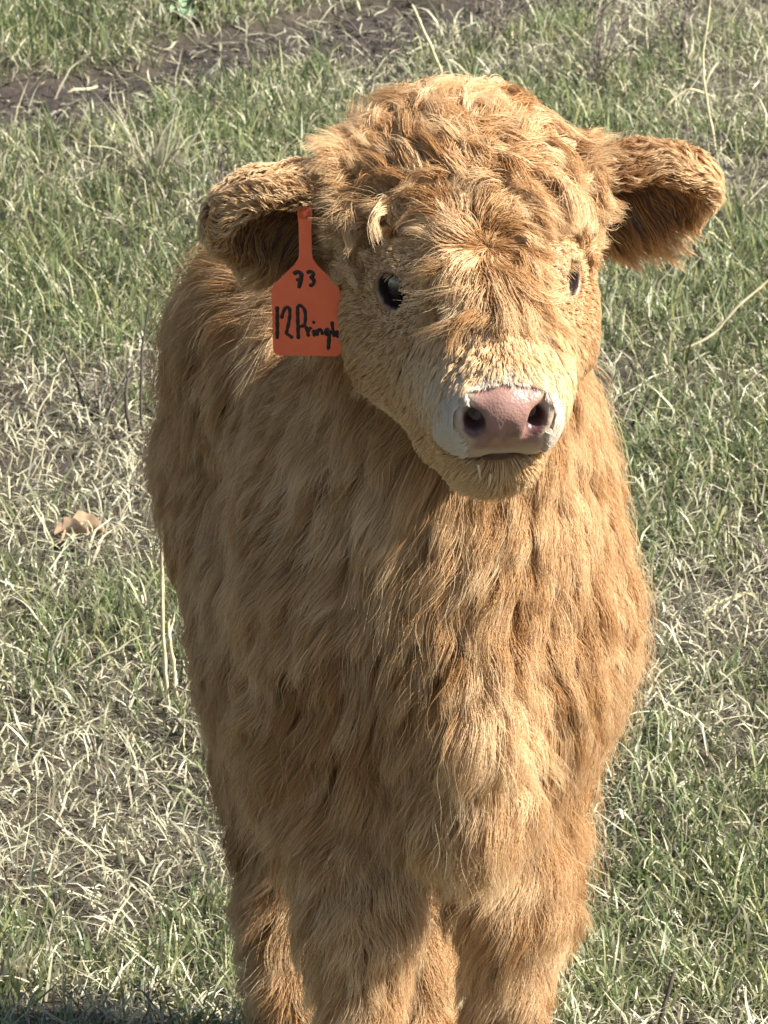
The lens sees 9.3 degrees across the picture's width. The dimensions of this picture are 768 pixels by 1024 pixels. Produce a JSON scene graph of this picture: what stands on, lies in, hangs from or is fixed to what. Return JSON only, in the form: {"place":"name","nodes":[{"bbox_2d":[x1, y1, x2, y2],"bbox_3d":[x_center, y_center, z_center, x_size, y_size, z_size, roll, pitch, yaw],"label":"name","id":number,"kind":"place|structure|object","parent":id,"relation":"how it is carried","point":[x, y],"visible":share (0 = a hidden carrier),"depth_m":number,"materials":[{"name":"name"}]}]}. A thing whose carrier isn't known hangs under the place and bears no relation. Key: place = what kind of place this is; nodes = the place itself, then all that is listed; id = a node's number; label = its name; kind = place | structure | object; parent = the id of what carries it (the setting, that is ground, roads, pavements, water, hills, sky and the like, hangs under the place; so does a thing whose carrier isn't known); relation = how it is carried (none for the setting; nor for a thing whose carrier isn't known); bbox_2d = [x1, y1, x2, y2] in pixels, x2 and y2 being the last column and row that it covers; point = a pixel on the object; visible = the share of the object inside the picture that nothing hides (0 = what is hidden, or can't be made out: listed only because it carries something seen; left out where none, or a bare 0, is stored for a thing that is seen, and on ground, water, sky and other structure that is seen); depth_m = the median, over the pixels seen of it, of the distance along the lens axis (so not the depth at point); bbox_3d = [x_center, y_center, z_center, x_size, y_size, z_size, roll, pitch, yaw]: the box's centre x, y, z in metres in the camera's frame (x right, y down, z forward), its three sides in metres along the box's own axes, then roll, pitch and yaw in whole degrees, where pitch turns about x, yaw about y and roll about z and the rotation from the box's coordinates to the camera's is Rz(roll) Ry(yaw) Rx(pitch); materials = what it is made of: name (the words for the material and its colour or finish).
{"place":"outdoors","nodes":[
{"label":"outdoors","id":0,"kind":"place"},
{"bbox_2d":[0,0,767,1023],"bbox_3d":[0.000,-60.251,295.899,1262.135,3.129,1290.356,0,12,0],"label":"ground","id":1,"kind":"structure","parent":0,"point":[14,88],"depth_m":6.43,"materials":[{"name":"green plant"}]},
{"bbox_2d":[0,917,69,994],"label":"dry tussock","id":2,"kind":"object","parent":1,"relation":"on","point":[22,967],"visible":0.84,"depth_m":4.92,"materials":[{"name":"beige plant"}]},
{"bbox_2d":[64,350,86,415],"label":"dead stalk","id":3,"kind":"object","parent":1,"relation":"on","point":[77,384],"visible":0.94,"depth_m":6.73,"materials":[{"name":"brown plant"}]},
{"bbox_2d":[45,511,111,550],"bbox_3d":[-0.401,0.023,6.222,0.064,0.049,0.078,5,13,24],"label":"dead leaf","id":4,"kind":"object","parent":1,"relation":"on","point":[64,525],"visible":0.88,"depth_m":6.22,"materials":[{"name":"brown plant"}]},
{"bbox_2d":[68,86,97,93],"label":"straw stalk","id":5,"kind":"object","parent":1,"relation":"on","point":[79,89],"visible":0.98,"depth_m":8.54,"materials":[{"name":"beige plant"}]},
{"bbox_2d":[51,341,156,419],"bbox_3d":[-0.391,-0.184,6.741,0.142,0.116,0.098,-7,14,-31],"label":"twiggy weed","id":6,"kind":"object","parent":1,"relation":"on","point":[118,396],"visible":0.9,"depth_m":6.73,"materials":[{"name":"brown plant"}]},
{"bbox_2d":[124,375,135,440],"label":"dead stalk","id":7,"kind":"object","parent":1,"relation":"on","point":[127,416],"visible":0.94,"depth_m":6.65,"materials":[{"name":"brown plant"}]},
{"bbox_2d":[139,305,149,439],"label":"dead stalk","id":8,"kind":"object","parent":1,"relation":"on","point":[141,384],"visible":0.82,"depth_m":6.65,"materials":[{"name":"brown plant"}]},
{"bbox_2d":[82,77,246,184],"bbox_3d":[-0.377,-0.638,7.887,0.286,0.188,0.267,-10,15,-40],"label":"dry tussock","id":9,"kind":"object","parent":1,"relation":"on","point":[143,159],"visible":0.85,"depth_m":7.89,"materials":[{"name":"beige plant"}]},
{"bbox_2d":[160,532,170,705],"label":"straw stalk","id":10,"kind":"object","parent":1,"relation":"on","point":[164,659],"visible":0.64,"depth_m":5.68,"materials":[{"name":"beige plant"}]},
{"bbox_2d":[167,618,178,703],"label":"straw stalk","id":11,"kind":"object","parent":1,"relation":"on","point":[173,660],"visible":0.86,"depth_m":5.70,"materials":[{"name":"beige plant"}]},
{"bbox_2d":[165,717,198,751],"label":"dead stalk","id":12,"kind":"object","parent":1,"relation":"on","point":[181,724],"visible":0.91,"depth_m":5.56,"materials":[{"name":"beige plant"}]},
{"bbox_2d":[153,0,218,18],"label":"broad leaved weed","id":13,"kind":"object","parent":1,"relation":"on","point":[187,7],"visible":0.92,"depth_m":8.94,"materials":[{"name":"green plant"}]},
{"bbox_2d":[169,133,247,192],"bbox_3d":[-0.278,-0.567,7.803,0.160,0.123,0.044,5,12,21],"label":"twiggy weed","id":14,"kind":"object","parent":1,"relation":"on","point":[221,177],"visible":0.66,"depth_m":7.80,"materials":[{"name":"beige plant"}]},
{"bbox_2d":[0,0,749,141],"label":"soil litter","id":15,"kind":"object","parent":1,"relation":"on","point":[409,13],"visible":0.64,"depth_m":8.78,"materials":[{"name":"brown soil"}]},
{"bbox_2d":[341,10,418,74],"bbox_3d":[-0.008,-0.855,8.650,0.145,0.136,0.085,0,12,0],"label":"twiggy weed","id":16,"kind":"object","parent":1,"relation":"on","point":[389,60],"visible":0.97,"depth_m":8.65,"materials":[{"name":"brown plant"}]},
{"bbox_2d":[0,0,767,1023],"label":"green grass","id":17,"kind":"structure","parent":1,"relation":"on","point":[12,24],"depth_m":6.94,"materials":[{"name":"green plant"}]},
{"bbox_2d":[128,71,725,1023],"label":"calf","id":18,"kind":"object","parent":1,"relation":"on","point":[410,641],"visible":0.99,"depth_m":4.17},
{"bbox_2d":[272,205,341,355],"bbox_3d":[-0.067,-0.199,4.057,0.060,0.134,0.023,1,12,6],"label":"ear tag","id":19,"kind":"object","parent":18,"relation":"hanging from","point":[305,297],"visible":1,"depth_m":4.06,"materials":[{"name":"orange plastic"}]},
{"bbox_2d":[477,465,480,478],"bbox_3d":[0.079,-0.033,3.933,0.004,0.012,0.003,0,12,0],"label":"straw bit","id":20,"kind":"object","parent":18,"relation":"attached to","point":[478,469],"visible":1,"depth_m":3.93,"materials":[{"name":"beige plant"}]},
{"bbox_2d":[488,474,490,486],"bbox_3d":[0.088,-0.026,3.943,0.003,0.011,0.004,0,12,0],"label":"straw bit","id":21,"kind":"object","parent":18,"relation":"attached to","point":[489,480],"visible":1,"depth_m":3.94,"materials":[{"name":"beige plant"}]},
{"bbox_2d":[411,4,442,72],"bbox_3d":[0.082,-0.843,8.544,0.076,0.150,0.008,6,13,28],"label":"straw stalk","id":22,"kind":"object","parent":1,"relation":"on","point":[428,40],"visible":0.82,"depth_m":8.54,"materials":[{"name":"beige plant"}]},
{"bbox_2d":[448,59,473,76],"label":"straw stalk","id":23,"kind":"object","parent":1,"relation":"on","point":[459,67],"visible":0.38,"depth_m":8.48,"materials":[{"name":"beige plant"}]},
{"bbox_2d":[452,0,533,49],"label":"twiggy weed","id":24,"kind":"object","parent":1,"relation":"on","point":[496,23],"visible":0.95,"depth_m":8.75,"materials":[{"name":"brown plant"}]},
{"bbox_2d":[558,0,635,89],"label":"twiggy weed","id":25,"kind":"object","parent":1,"relation":"on","point":[598,53],"visible":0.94,"depth_m":8.47,"materials":[{"name":"brown plant"}]},
{"bbox_2d":[623,393,652,445],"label":"dead stalk","id":26,"kind":"object","parent":1,"relation":"on","point":[642,408],"visible":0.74,"depth_m":6.61,"materials":[{"name":"brown plant"}]},
{"bbox_2d":[657,970,675,1023],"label":"dead stalk","id":27,"kind":"object","parent":1,"relation":"on","point":[663,1007],"visible":1,"depth_m":4.76,"materials":[{"name":"brown plant"}]},
{"bbox_2d":[658,419,682,447],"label":"dead stalk","id":28,"kind":"object","parent":1,"relation":"on","point":[676,426],"visible":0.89,"depth_m":6.56,"materials":[{"name":"plant"}]},
{"bbox_2d":[641,0,701,55],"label":"twiggy weed","id":29,"kind":"object","parent":1,"relation":"on","point":[683,31],"visible":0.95,"depth_m":8.70,"materials":[{"name":"plant"}]},
{"bbox_2d":[653,88,714,127],"bbox_3d":[0.517,-0.696,8.203,0.120,0.082,0.015,-1,12,-7],"label":"straw stalk","id":30,"kind":"object","parent":1,"relation":"on","point":[676,97],"visible":0.81,"depth_m":8.20,"materials":[{"name":"beige plant"}]},
{"bbox_2d":[666,117,729,156],"bbox_3d":[0.533,-0.597,7.891,0.109,0.126,0.061,7,13,30],"label":"twiggy weed","id":31,"kind":"object","parent":1,"relation":"on","point":[721,139],"visible":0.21,"depth_m":7.89,"materials":[{"name":"brown plant"}]},
{"bbox_2d":[701,0,718,166],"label":"straw stalk","id":32,"kind":"object","parent":1,"relation":"on","point":[707,103],"visible":0.93,"depth_m":7.98,"materials":[{"name":"beige plant"}]},
{"bbox_2d":[656,280,767,364],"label":"straw stalk","id":33,"kind":"object","parent":1,"relation":"on","point":[730,314],"visible":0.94,"depth_m":6.98,"materials":[{"name":"beige plant"}]},
{"bbox_2d":[708,231,737,255],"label":"straw stalk","id":34,"kind":"object","parent":1,"relation":"on","point":[715,237],"visible":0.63,"depth_m":7.50,"materials":[{"name":"beige plant"}]},
{"bbox_2d":[719,908,740,945],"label":"dead stalk","id":35,"kind":"object","parent":1,"relation":"on","point":[737,913],"visible":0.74,"depth_m":5.07,"materials":[{"name":"grey plant"}]},
{"bbox_2d":[702,592,767,615],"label":"straw stalk","id":36,"kind":"object","parent":1,"relation":"on","point":[747,594],"visible":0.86,"depth_m":6.03,"materials":[{"name":"beige plant"}]},
{"bbox_2d":[748,531,767,564],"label":"twiggy weed","id":37,"kind":"object","parent":1,"relation":"on","point":[765,555],"visible":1,"depth_m":6.13,"materials":[{"name":"brown plant"}]},
{"bbox_2d":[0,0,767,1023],"bbox_3d":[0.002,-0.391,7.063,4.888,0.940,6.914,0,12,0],"label":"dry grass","id":38,"kind":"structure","parent":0,"point":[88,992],"depth_m":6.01,"materials":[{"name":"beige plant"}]}
]}

